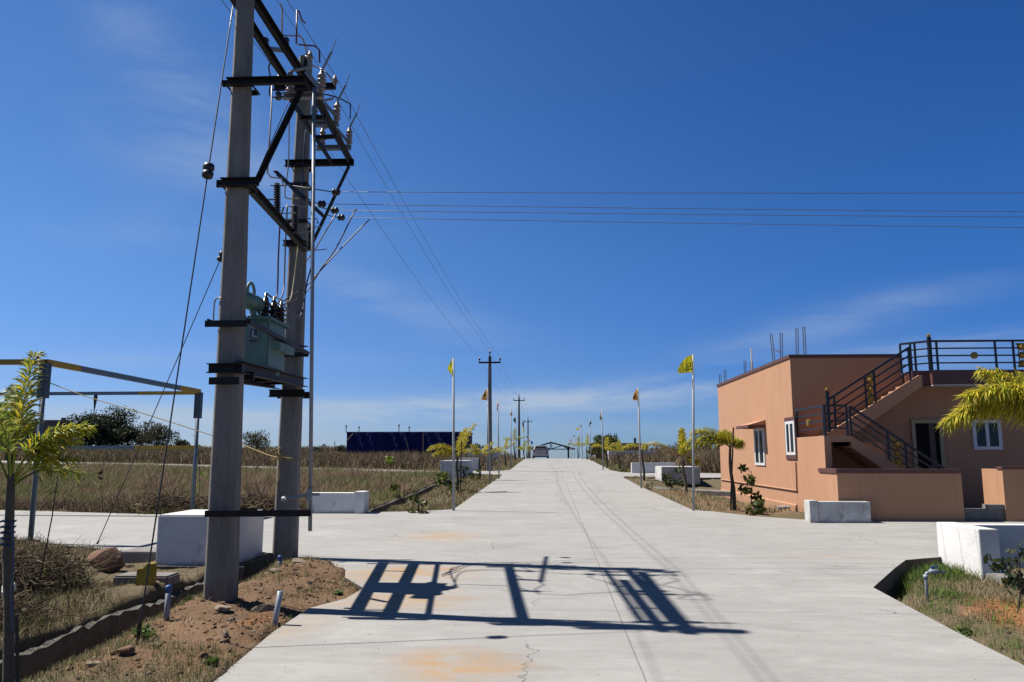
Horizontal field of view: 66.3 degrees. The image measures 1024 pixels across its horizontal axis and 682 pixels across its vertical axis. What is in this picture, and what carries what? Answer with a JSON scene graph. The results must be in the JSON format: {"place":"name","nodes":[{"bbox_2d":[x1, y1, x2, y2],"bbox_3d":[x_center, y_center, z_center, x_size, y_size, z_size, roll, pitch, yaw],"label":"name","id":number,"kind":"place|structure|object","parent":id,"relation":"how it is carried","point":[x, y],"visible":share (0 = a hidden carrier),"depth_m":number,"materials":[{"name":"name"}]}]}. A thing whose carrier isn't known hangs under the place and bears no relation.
{"place":"outdoors","nodes":[
{"label":"outdoors","id":0,"kind":"place"},
{"bbox_2d":[0,445,346,462],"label":"field grass","id":1,"kind":"structure","parent":0,"point":[99,454],"depth_m":69.18,"materials":[{"name":"plant"}]},
{"bbox_2d":[97,101,288,543],"bbox_3d":[-5.140,-0.184,12.542,3.958,7.008,0.116,-5,-9,29],"label":"guy wire","id":2,"kind":"object","parent":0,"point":[219,258],"visible":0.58,"depth_m":12.58,"materials":[{"name":"paint"}]},
{"bbox_2d":[0,458,1023,681],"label":"road","id":3,"kind":"structure","parent":0,"point":[728,598],"depth_m":8.73,"materials":[{"name":"concrete"}]},
{"bbox_2d":[312,491,368,513],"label":"culvert parapet","id":4,"kind":"structure","parent":3,"relation":"on","point":[356,502],"depth_m":18.35,"materials":[{"name":"concrete"}]},
{"bbox_2d":[531,445,549,457],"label":"parked car","id":5,"kind":"object","parent":3,"relation":"on","point":[540,450],"visible":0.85,"depth_m":80.67,"materials":[{"name":"silver metal"}]},
{"bbox_2d":[804,500,870,522],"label":"culvert parapet","id":6,"kind":"structure","parent":3,"relation":"on","point":[816,511],"depth_m":16.17,"materials":[{"name":"concrete"}]},
{"bbox_2d":[0,452,1023,681],"bbox_3d":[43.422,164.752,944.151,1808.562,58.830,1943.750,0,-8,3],"label":"ground","id":7,"kind":"structure","parent":0,"point":[153,594],"depth_m":8.11,"materials":[{"name":"soil"}]},
{"bbox_2d":[15,614,19,681],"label":"wooden stake","id":8,"kind":"object","parent":7,"relation":"on","point":[17,663],"visible":1,"depth_m":4.92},
{"bbox_2d":[1,418,75,445],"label":"plain building","id":9,"kind":"structure","parent":7,"relation":"on","point":[52,424],"depth_m":120.76,"materials":[{"name":"concrete"}]},
{"bbox_2d":[0,568,85,642],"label":"dry brush pile","id":10,"kind":"object","parent":7,"relation":"on","point":[24,608],"visible":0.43,"depth_m":7.46,"materials":[{"name":"brown plant"}]},
{"bbox_2d":[0,351,98,681],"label":"palm","id":11,"kind":"object","parent":7,"relation":"on","point":[12,420],"visible":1,"depth_m":5.22,"materials":[{"name":"plant"}]},
{"bbox_2d":[0,588,101,633],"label":"green weeds","id":12,"kind":"object","parent":7,"relation":"on","point":[35,616],"visible":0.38,"depth_m":7.22,"materials":[{"name":"green plant"}]},
{"bbox_2d":[35,422,79,597],"bbox_3d":[-5.002,1.881,8.665,0.308,1.973,0.253,6,-10,-37],"label":"sapling","id":13,"kind":"object","parent":7,"relation":"on","point":[76,424],"visible":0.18,"depth_m":8.64,"materials":[{"name":"green plant"}]},
{"bbox_2d":[0,531,116,602],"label":"dry brush pile","id":14,"kind":"object","parent":7,"relation":"on","point":[60,573],"visible":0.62,"depth_m":9.06,"materials":[{"name":"brown plant"}]},
{"bbox_2d":[67,413,96,445],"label":"broadleaf tree","id":15,"kind":"object","parent":7,"relation":"on","point":[76,418],"visible":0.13,"depth_m":142.09,"materials":[{"name":"green plant"}]},
{"bbox_2d":[0,359,202,541],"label":"pipe pergola","id":16,"kind":"object","parent":7,"relation":"on","point":[184,390],"visible":0.78,"depth_m":16.37,"materials":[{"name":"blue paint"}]},
{"bbox_2d":[0,534,202,646],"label":"matted dry grass","id":17,"kind":"structure","parent":7,"relation":"on","point":[77,601],"depth_m":8.51,"materials":[{"name":"plant"}]},
{"bbox_2d":[0,582,203,681],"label":"drain wall","id":18,"kind":"structure","parent":7,"relation":"on","point":[58,649],"depth_m":7.69,"materials":[{"name":"concrete"}]},
{"bbox_2d":[78,409,125,445],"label":"broadleaf tree","id":19,"kind":"object","parent":7,"relation":"on","point":[103,426],"visible":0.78,"depth_m":142.99,"materials":[{"name":"green plant"}]},
{"bbox_2d":[87,547,125,572],"bbox_3d":[-5.494,2.981,10.644,0.553,0.376,0.344,0,-8,3],"label":"rock","id":20,"kind":"object","parent":7,"relation":"on","point":[116,558],"visible":0.8,"depth_m":10.51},
{"bbox_2d":[94,403,143,445],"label":"broadleaf tree","id":21,"kind":"object","parent":7,"relation":"on","point":[132,432],"visible":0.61,"depth_m":147.50,"materials":[{"name":"green plant"}]},
{"bbox_2d":[115,645,134,654],"bbox_3d":[-2.906,2.328,5.880,0.130,0.082,0.092,-4,-9,23],"label":"rock","id":22,"kind":"object","parent":7,"relation":"on","point":[129,650],"visible":0.99,"depth_m":5.86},
{"bbox_2d":[120,548,155,562],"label":"kerb slab","id":23,"kind":"structure","parent":7,"relation":"on","point":[135,555],"depth_m":11.54,"materials":[{"name":"concrete"}]},
{"bbox_2d":[131,623,156,638],"bbox_3d":[-3.160,2.501,6.738,0.221,0.148,0.240,0,-8,3],"label":"weed","id":24,"kind":"object","parent":7,"relation":"on","point":[146,630],"visible":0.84,"depth_m":6.73,"materials":[{"name":"green plant"}]},
{"bbox_2d":[113,572,179,585],"bbox_3d":[-4.505,2.955,9.670,0.680,0.160,0.350,0,-8,3],"label":"concrete lump","id":25,"kind":"object","parent":7,"relation":"on","point":[169,578],"visible":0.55,"depth_m":9.54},
{"bbox_2d":[136,562,156,585],"bbox_3d":[-4.348,2.874,9.315,0.201,0.466,0.100,0,-8,3],"label":"marker stone","id":26,"kind":"object","parent":7,"relation":"on","point":[141,574],"visible":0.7,"depth_m":9.28,"materials":[{"name":"yellow paint"}]},
{"bbox_2d":[90,486,208,514],"bbox_3d":[-8.208,4.005,18.754,4.867,1.244,2.513,0,-8,3],"label":"dry brush pile","id":27,"kind":"object","parent":7,"relation":"on","point":[173,501],"visible":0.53,"depth_m":18.56,"materials":[{"name":"brown plant"}]},
{"bbox_2d":[133,420,180,445],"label":"broadleaf tree","id":28,"kind":"object","parent":7,"relation":"on","point":[155,433],"visible":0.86,"depth_m":147.08,"materials":[{"name":"green plant"}]},
{"bbox_2d":[163,585,171,620],"bbox_3d":[-3.191,2.473,7.260,0.063,0.418,0.060,0,-8,3],"label":"pipe stake","id":29,"kind":"object","parent":7,"relation":"on","point":[168,592],"visible":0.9,"depth_m":7.25,"materials":[{"name":"metal"}]},
{"bbox_2d":[20,555,358,681],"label":"sparse grass","id":30,"kind":"structure","parent":7,"relation":"on","point":[115,644],"depth_m":6.05,"materials":[{"name":"plant"}]},
{"bbox_2d":[157,560,253,581],"bbox_3d":[-4.292,3.438,11.300,1.250,0.530,1.070,0,-8,3],"label":"culvert","id":31,"kind":"object","parent":7,"relation":"on","point":[242,569],"visible":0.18,"depth_m":10.82,"materials":[{"name":"concrete"}]},
{"bbox_2d":[155,510,263,565],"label":"culvert parapet","id":32,"kind":"structure","parent":7,"relation":"on","point":[181,537],"depth_m":10.99,"materials":[{"name":"concrete"}]},
{"bbox_2d":[0,456,449,513],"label":"dry grass","id":33,"kind":"structure","parent":7,"relation":"on","point":[71,496],"depth_m":26.26,"materials":[{"name":"plant"}]},
{"bbox_2d":[184,473,307,509],"bbox_3d":[-6.256,3.885,18.491,3.171,1.506,2.154,2,-8,-12],"label":"dry brush pile","id":34,"kind":"object","parent":7,"relation":"on","point":[258,501],"visible":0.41,"depth_m":18.32,"materials":[{"name":"brown plant"}]},
{"bbox_2d":[242,430,270,449],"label":"broadleaf tree","id":35,"kind":"object","parent":7,"relation":"on","point":[254,441],"visible":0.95,"depth_m":96.28,"materials":[{"name":"green plant"}]},
{"bbox_2d":[0,448,517,470],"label":"brown weeds","id":36,"kind":"object","parent":7,"relation":"on","point":[413,460],"visible":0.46,"depth_m":55.66,"materials":[{"name":"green plant"}]},
{"bbox_2d":[251,604,272,612],"bbox_3d":[-2.486,2.658,7.786,0.211,0.098,0.132,3,-9,-22],"label":"rock","id":37,"kind":"object","parent":7,"relation":"on","point":[260,608],"visible":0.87,"depth_m":7.74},
{"bbox_2d":[272,591,282,624],"bbox_3d":[-2.191,2.536,7.297,0.105,0.406,0.052,0,-8,3],"label":"pipe stake","id":38,"kind":"object","parent":7,"relation":"on","point":[277,607],"visible":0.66,"depth_m":7.29,"materials":[{"name":"grey plastic"}]},
{"bbox_2d":[203,0,360,601],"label":"transformer pole structure","id":39,"kind":"object","parent":7,"relation":"on","point":[233,370],"visible":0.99,"depth_m":8.76,"materials":[{"name":"concrete"}]},
{"bbox_2d":[46,381,299,498],"bbox_3d":[-5.573,1.479,12.493,5.287,1.930,0.364,-3,-9,21],"label":"rope","id":40,"kind":"object","parent":39,"relation":"attached to","point":[278,454],"visible":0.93,"depth_m":11.97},
{"bbox_2d":[136,5,233,644],"bbox_3d":[-3.105,-0.650,7.622,0.120,6.637,1.687,1,-8,-5],"label":"guy wire","id":41,"kind":"object","parent":39,"relation":"attached to","point":[208,168],"visible":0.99,"depth_m":7.46,"materials":[{"name":"paint"}]},
{"bbox_2d":[244,281,294,375],"bbox_3d":[-3.171,-0.149,9.861,0.580,1.136,0.988,0,-8,3],"label":"transformer","id":42,"kind":"object","parent":39,"relation":"on","point":[264,349],"visible":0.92,"depth_m":9.67,"materials":[{"name":"green metal"}]},
{"bbox_2d":[266,207,283,298],"bbox_3d":[-3.050,-1.145,10.234,0.161,1.210,0.432,0,-8,3],"label":"riser cable","id":43,"kind":"object","parent":42,"relation":"attached to","point":[277,261],"visible":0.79,"depth_m":10.39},
{"bbox_2d":[281,267,310,317],"bbox_3d":[-3.074,-1.055,11.107,0.199,1.409,1.883,0,-8,-1],"label":"riser cable","id":44,"kind":"object","parent":42,"relation":"attached to","point":[304,298],"visible":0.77,"depth_m":11.74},
{"bbox_2d":[267,85,283,186],"bbox_3d":[-3.224,-3.026,10.804,0.146,1.858,1.034,1,-8,-5],"label":"jumper","id":45,"kind":"object","parent":39,"relation":"hanging from","point":[270,133],"visible":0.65,"depth_m":10.44,"materials":[{"name":"metal"}]},
{"bbox_2d":[277,204,287,304],"bbox_3d":[-3.313,-1.272,11.370,0.070,1.724,0.837,1,-8,-10],"label":"riser cable","id":46,"kind":"object","parent":39,"relation":"attached to","point":[284,259],"visible":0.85,"depth_m":11.57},
{"bbox_2d":[284,122,299,198],"bbox_3d":[-3.270,-2.826,11.780,0.229,1.425,0.146,4,-9,-24],"label":"jumper","id":47,"kind":"object","parent":39,"relation":"hanging from","point":[288,160],"visible":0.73,"depth_m":11.76,"materials":[{"name":"metal"}]},
{"bbox_2d":[295,10,320,62],"bbox_3d":[-2.769,-4.157,10.643,0.246,0.603,0.423,0,-8,3],"label":"jumper","id":48,"kind":"object","parent":39,"relation":"hanging from","point":[302,20],"visible":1,"depth_m":10.53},
{"bbox_2d":[301,130,318,223],"bbox_3d":[-3.097,-2.538,12.084,0.284,1.488,0.046,3,-9,-21],"label":"jumper","id":49,"kind":"object","parent":39,"relation":"hanging from","point":[302,178],"visible":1,"depth_m":12.03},
{"bbox_2d":[277,208,355,305],"bbox_3d":[-3.079,-1.272,11.826,0.483,1.836,1.516,-5,-10,32],"label":"service drop","id":50,"kind":"object","parent":39,"relation":"attached to","point":[326,261],"visible":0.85,"depth_m":12.22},
{"bbox_2d":[279,219,369,303],"bbox_3d":[-2.974,-1.235,12.008,0.435,1.685,1.763,-5,-10,33],"label":"service drop","id":51,"kind":"object","parent":39,"relation":"attached to","point":[330,259],"visible":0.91,"depth_m":12.34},
{"bbox_2d":[222,1,516,407],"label":"power line","id":52,"kind":"object","parent":39,"relation":"attached to","point":[351,184],"visible":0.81,"depth_m":17.56,"materials":[{"name":"metal"}]},
{"bbox_2d":[277,0,523,411],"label":"power line","id":53,"kind":"object","parent":39,"relation":"attached to","point":[376,169],"visible":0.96,"depth_m":16.53,"materials":[{"name":"metal"}]},
{"bbox_2d":[287,0,528,416],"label":"power line","id":54,"kind":"object","parent":39,"relation":"attached to","point":[381,160],"visible":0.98,"depth_m":14.86,"materials":[{"name":"metal"}]},
{"bbox_2d":[414,192,575,192],"bbox_3d":[8.412,-2.179,11.340,21.880,0.084,0.009,0,-8,1],"label":"service wire","id":55,"kind":"object","parent":39,"relation":"attached to","point":[494,192],"visible":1,"depth_m":11.47,"materials":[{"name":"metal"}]},
{"bbox_2d":[338,210,984,216],"bbox_3d":[9.065,-1.974,12.215,23.645,0.272,0.009,0,-8,1],"label":"service wire","id":56,"kind":"object","parent":39,"relation":"attached to","point":[675,214],"visible":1,"depth_m":12.33,"materials":[{"name":"metal"}]},
{"bbox_2d":[341,204,1023,211],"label":"service wire","id":57,"kind":"object","parent":39,"relation":"attached to","point":[684,208],"visible":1,"depth_m":11.87,"materials":[{"name":"metal"}]},
{"bbox_2d":[345,217,1023,227],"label":"service wire","id":58,"kind":"object","parent":39,"relation":"attached to","point":[696,223],"visible":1,"depth_m":12.80,"materials":[{"name":"metal"}]},
{"bbox_2d":[345,424,471,454],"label":"tarpaulin shed","id":59,"kind":"structure","parent":7,"relation":"on","point":[382,442],"depth_m":85.98,"materials":[{"name":"fabric"}]},
{"bbox_2d":[369,478,451,511],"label":"drain wall","id":60,"kind":"structure","parent":7,"relation":"on","point":[382,508],"depth_m":23.59,"materials":[{"name":"concrete"}]},
{"bbox_2d":[406,491,428,513],"bbox_3d":[-2.230,3.890,18.498,0.557,0.736,0.685,1,-8,-9],"label":"sapling","id":61,"kind":"object","parent":7,"relation":"on","point":[415,498],"visible":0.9,"depth_m":18.44,"materials":[{"name":"green plant"}]},
{"bbox_2d":[436,472,457,491],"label":"sapling","id":62,"kind":"object","parent":7,"relation":"on","point":[440,482],"visible":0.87,"depth_m":25.55,"materials":[{"name":"green plant"}]},
{"bbox_2d":[447,358,454,510],"bbox_3d":[-1.495,2.372,19.276,0.234,3.922,0.091,0,-8,3],"label":"flag pole","id":63,"kind":"object","parent":7,"relation":"on","point":[451,368],"visible":0.97,"depth_m":19.28,"materials":[{"name":"metal"}]},
{"bbox_2d":[426,423,476,490],"bbox_3d":[-1.996,3.911,25.966,1.621,2.419,0.846,5,-10,-32],"label":"palm","id":64,"kind":"object","parent":7,"relation":"on","point":[462,438],"visible":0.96,"depth_m":25.96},
{"bbox_2d":[385,457,523,511],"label":"verge grass","id":65,"kind":"structure","parent":7,"relation":"on","point":[484,482],"depth_m":24.90,"materials":[{"name":"plant"}]},
{"bbox_2d":[440,460,472,477],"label":"culvert parapet","id":66,"kind":"structure","parent":7,"relation":"on","point":[445,464],"depth_m":36.91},
{"bbox_2d":[455,465,471,482],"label":"sapling","id":67,"kind":"object","parent":7,"relation":"on","point":[464,473],"visible":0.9,"depth_m":30.84,"materials":[{"name":"green plant"}]},
{"bbox_2d":[459,441,507,479],"bbox_3d":[-1.280,5.119,33.332,2.261,1.760,0.579,0,-8,3],"label":"palm","id":68,"kind":"object","parent":7,"relation":"on","point":[477,451],"visible":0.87,"depth_m":33.35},
{"bbox_2d":[467,448,499,458],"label":"culvert parapet","id":69,"kind":"structure","parent":7,"relation":"on","point":[495,454],"depth_m":65.52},
{"bbox_2d":[481,388,490,481],"bbox_3d":[-1.048,3.878,31.398,0.435,3.970,0.139,0,-8,3],"label":"flag pole","id":70,"kind":"object","parent":7,"relation":"on","point":[485,396],"visible":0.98,"depth_m":31.44,"materials":[{"name":"metal"}]},
{"bbox_2d":[479,350,500,470],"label":"utility pole","id":71,"kind":"object","parent":7,"relation":"on","point":[489,362],"visible":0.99,"depth_m":43.75,"materials":[{"name":"paint"}]},
{"bbox_2d":[496,400,499,478],"bbox_3d":[-0.630,4.443,34.697,0.201,3.674,0.140,-2,-9,16],"label":"flag pole","id":72,"kind":"object","parent":7,"relation":"on","point":[498,440],"visible":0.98,"depth_m":34.68,"materials":[{"name":"metal"}]},
{"bbox_2d":[513,397,524,456],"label":"utility pole","id":73,"kind":"object","parent":7,"relation":"on","point":[519,450],"visible":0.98,"depth_m":83.58,"materials":[{"name":"paint"}]},
{"bbox_2d":[30,559,1021,680],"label":"earth clods","id":74,"kind":"object","parent":7,"relation":"on","point":[247,619],"visible":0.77,"depth_m":7.46,"materials":[{"name":"soil"}]},
{"bbox_2d":[56,489,1019,681],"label":"pebbles","id":75,"kind":"object","parent":7,"relation":"on","point":[173,629],"visible":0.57,"depth_m":7.46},
{"bbox_2d":[529,442,575,457],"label":"entrance arch","id":76,"kind":"structure","parent":7,"relation":"on","point":[567,449],"depth_m":126.55,"materials":[{"name":"paint"}]},
{"bbox_2d":[593,434,618,454],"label":"broadleaf tree","id":77,"kind":"object","parent":7,"relation":"on","point":[612,439],"visible":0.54,"depth_m":65.08,"materials":[{"name":"green plant"}]},
{"bbox_2d":[591,437,623,466],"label":"palm","id":78,"kind":"object","parent":7,"relation":"on","point":[606,441],"visible":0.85,"depth_m":48.48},
{"bbox_2d":[594,433,638,458],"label":"plain building","id":79,"kind":"structure","parent":7,"relation":"on","point":[599,453],"depth_m":69.14,"materials":[{"name":"paint"}]},
{"bbox_2d":[588,457,654,478],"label":"verge grass","id":80,"kind":"structure","parent":7,"relation":"on","point":[612,466],"depth_m":47.85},
{"bbox_2d":[633,388,641,487],"bbox_3d":[4.474,3.547,28.002,0.276,3.765,0.133,0,-8,3],"label":"flag pole","id":81,"kind":"object","parent":7,"relation":"on","point":[635,396],"visible":0.98,"depth_m":28.04,"materials":[{"name":"metal"}]},
{"bbox_2d":[621,441,667,479],"bbox_3d":[5.600,5.050,32.913,2.071,1.775,0.839,0,-8,3],"label":"palm","id":82,"kind":"object","parent":7,"relation":"on","point":[643,447],"visible":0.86,"depth_m":33.12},
{"bbox_2d":[585,446,720,472],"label":"dry brush","id":83,"kind":"object","parent":7,"relation":"on","point":[709,462],"visible":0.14,"depth_m":46.58,"materials":[{"name":"brown plant"}]},
{"bbox_2d":[631,463,674,472],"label":"culvert parapet","id":84,"kind":"structure","parent":7,"relation":"on","point":[649,467],"depth_m":40.60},
{"bbox_2d":[634,427,700,491],"bbox_3d":[4.938,3.871,25.079,2.168,2.235,0.550,0,-8,3],"label":"palm","id":85,"kind":"object","parent":7,"relation":"on","point":[681,441],"visible":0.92,"depth_m":25.02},
{"bbox_2d":[661,466,683,488],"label":"sapling","id":86,"kind":"object","parent":7,"relation":"on","point":[671,482],"visible":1,"depth_m":27.44,"materials":[{"name":"green plant"}]},
{"bbox_2d":[655,466,699,484],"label":"culvert parapet","id":87,"kind":"structure","parent":7,"relation":"on","point":[666,470],"depth_m":32.66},
{"bbox_2d":[641,442,719,452],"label":"scrub","id":88,"kind":"object","parent":7,"relation":"on","point":[671,447],"visible":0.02,"depth_m":97.70,"materials":[{"name":"green plant"}]},
{"bbox_2d":[678,354,694,510],"bbox_3d":[4.324,2.319,19.228,0.416,4.008,0.084,0,-8,3],"label":"flag pole","id":89,"kind":"object","parent":7,"relation":"on","point":[686,365],"visible":1,"depth_m":19.29,"materials":[{"name":"metal"}]},
{"bbox_2d":[654,487,729,495],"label":"drain kerb","id":90,"kind":"structure","parent":7,"relation":"on","point":[719,492],"depth_m":26.78,"materials":[{"name":"concrete"}]},
{"bbox_2d":[683,425,744,509],"bbox_3d":[5.047,3.189,19.589,1.595,2.236,0.853,1,-8,-9],"label":"palm","id":91,"kind":"object","parent":7,"relation":"on","point":[707,435],"visible":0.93,"depth_m":19.51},
{"bbox_2d":[630,476,803,511],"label":"verge grass","id":92,"kind":"structure","parent":7,"relation":"on","point":[704,495],"depth_m":22.16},
{"bbox_2d":[730,427,733,509],"bbox_3d":[5.437,3.209,19.380,0.198,2.138,0.035,0,-8,3],"label":"wooden stake","id":93,"kind":"object","parent":7,"relation":"on","point":[732,468],"visible":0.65,"depth_m":19.37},
{"bbox_2d":[736,463,763,507],"bbox_3d":[5.830,3.602,19.182,0.629,1.224,0.558,0,-8,3],"label":"sapling","id":94,"kind":"object","parent":7,"relation":"on","point":[745,490],"visible":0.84,"depth_m":19.09,"materials":[{"name":"green plant"}]},
{"bbox_2d":[745,499,766,515],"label":"sapling","id":95,"kind":"object","parent":7,"relation":"on","point":[757,505],"visible":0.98,"depth_m":18.09,"materials":[{"name":"green plant"}]},
{"bbox_2d":[717,326,1023,511],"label":"house","id":96,"kind":"structure","parent":7,"relation":"on","point":[796,421],"depth_m":19.96,"materials":[{"name":"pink paint"}]},
{"bbox_2d":[753,428,765,464],"bbox_3d":[7.343,3.133,23.249,0.051,1.088,1.102,0,-8,3],"label":"window","id":97,"kind":"structure","parent":96,"relation":"in","point":[759,433],"depth_m":23.18,"materials":[{"name":"white glass"}]},
{"bbox_2d":[784,416,797,458],"bbox_3d":[7.203,2.512,20.268,0.051,1.076,0.889,0,-8,3],"label":"window","id":98,"kind":"structure","parent":96,"relation":"in","point":[790,428],"depth_m":20.20,"materials":[{"name":"white glass"}]},
{"bbox_2d":[915,423,940,468],"bbox_3d":[10.525,3.105,19.743,0.592,2.061,0.125,0,-8,3],"label":"door","id":99,"kind":"structure","parent":96,"relation":"in","point":[927,436],"depth_m":19.85,"materials":[{"name":"brown wood"}]},
{"bbox_2d":[971,420,1002,449],"bbox_3d":[12.003,2.368,19.817,0.709,0.757,0.072,0,-8,3],"label":"window","id":100,"kind":"structure","parent":96,"relation":"in","point":[987,438],"depth_m":19.80,"materials":[{"name":"white glass"}]},
{"bbox_2d":[818,468,964,520],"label":"compound wall","id":101,"kind":"structure","parent":7,"relation":"on","point":[912,494],"depth_m":16.55,"materials":[{"name":"pink paint"}]},
{"bbox_2d":[923,565,944,601],"bbox_3d":[4.818,2.818,8.929,0.242,0.508,0.058,0,-8,3],"label":"standpipe tap","id":102,"kind":"object","parent":7,"relation":"on","point":[930,571],"visible":0.95,"depth_m":8.93,"materials":[{"name":"grey plastic"}]},
{"bbox_2d":[896,560,991,592],"bbox_3d":[5.814,3.383,10.507,1.802,0.847,1.624,0,-8,3],"label":"grass tuft","id":103,"kind":"object","parent":7,"relation":"on","point":[947,569],"visible":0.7,"depth_m":10.39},
{"bbox_2d":[935,365,1023,436],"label":"palm","id":104,"kind":"object","parent":7,"relation":"on","point":[1010,402],"visible":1,"depth_m":8.30,"materials":[{"name":"plant"}]},
{"bbox_2d":[936,522,1023,579],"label":"culvert parapet","id":105,"kind":"structure","parent":7,"relation":"on","point":[965,545],"depth_m":10.99,"materials":[{"name":"concrete"}]},
{"bbox_2d":[964,504,1004,521],"bbox_3d":[9.913,3.873,16.507,0.831,0.855,0.220,0,-8,3],"label":"entrance step","id":106,"kind":"object","parent":7,"relation":"on","point":[991,512],"visible":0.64,"depth_m":16.46,"materials":[{"name":"concrete"}]},
{"bbox_2d":[982,466,1023,521],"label":"compound wall","id":107,"kind":"structure","parent":7,"relation":"on","point":[1004,485],"depth_m":16.49,"materials":[{"name":"pink paint"}]},
{"bbox_2d":[983,541,1023,613],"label":"sapling","id":108,"kind":"object","parent":7,"relation":"on","point":[1010,579],"visible":1,"depth_m":7.96,"materials":[{"name":"green plant"}]},
{"bbox_2d":[986,573,1023,590],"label":"drain slab","id":109,"kind":"structure","parent":7,"relation":"on","point":[997,576],"depth_m":10.14,"materials":[{"name":"concrete"}]},
{"bbox_2d":[0,0,1023,457],"label":"sky","id":110,"kind":"structure","parent":0,"point":[108,108],"materials":[{"name":"blue"}]},
{"bbox_2d":[895,563,1023,664],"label":"verge grass","id":111,"kind":"structure","parent":0,"point":[950,593],"depth_m":8.77,"materials":[{"name":"plant"}]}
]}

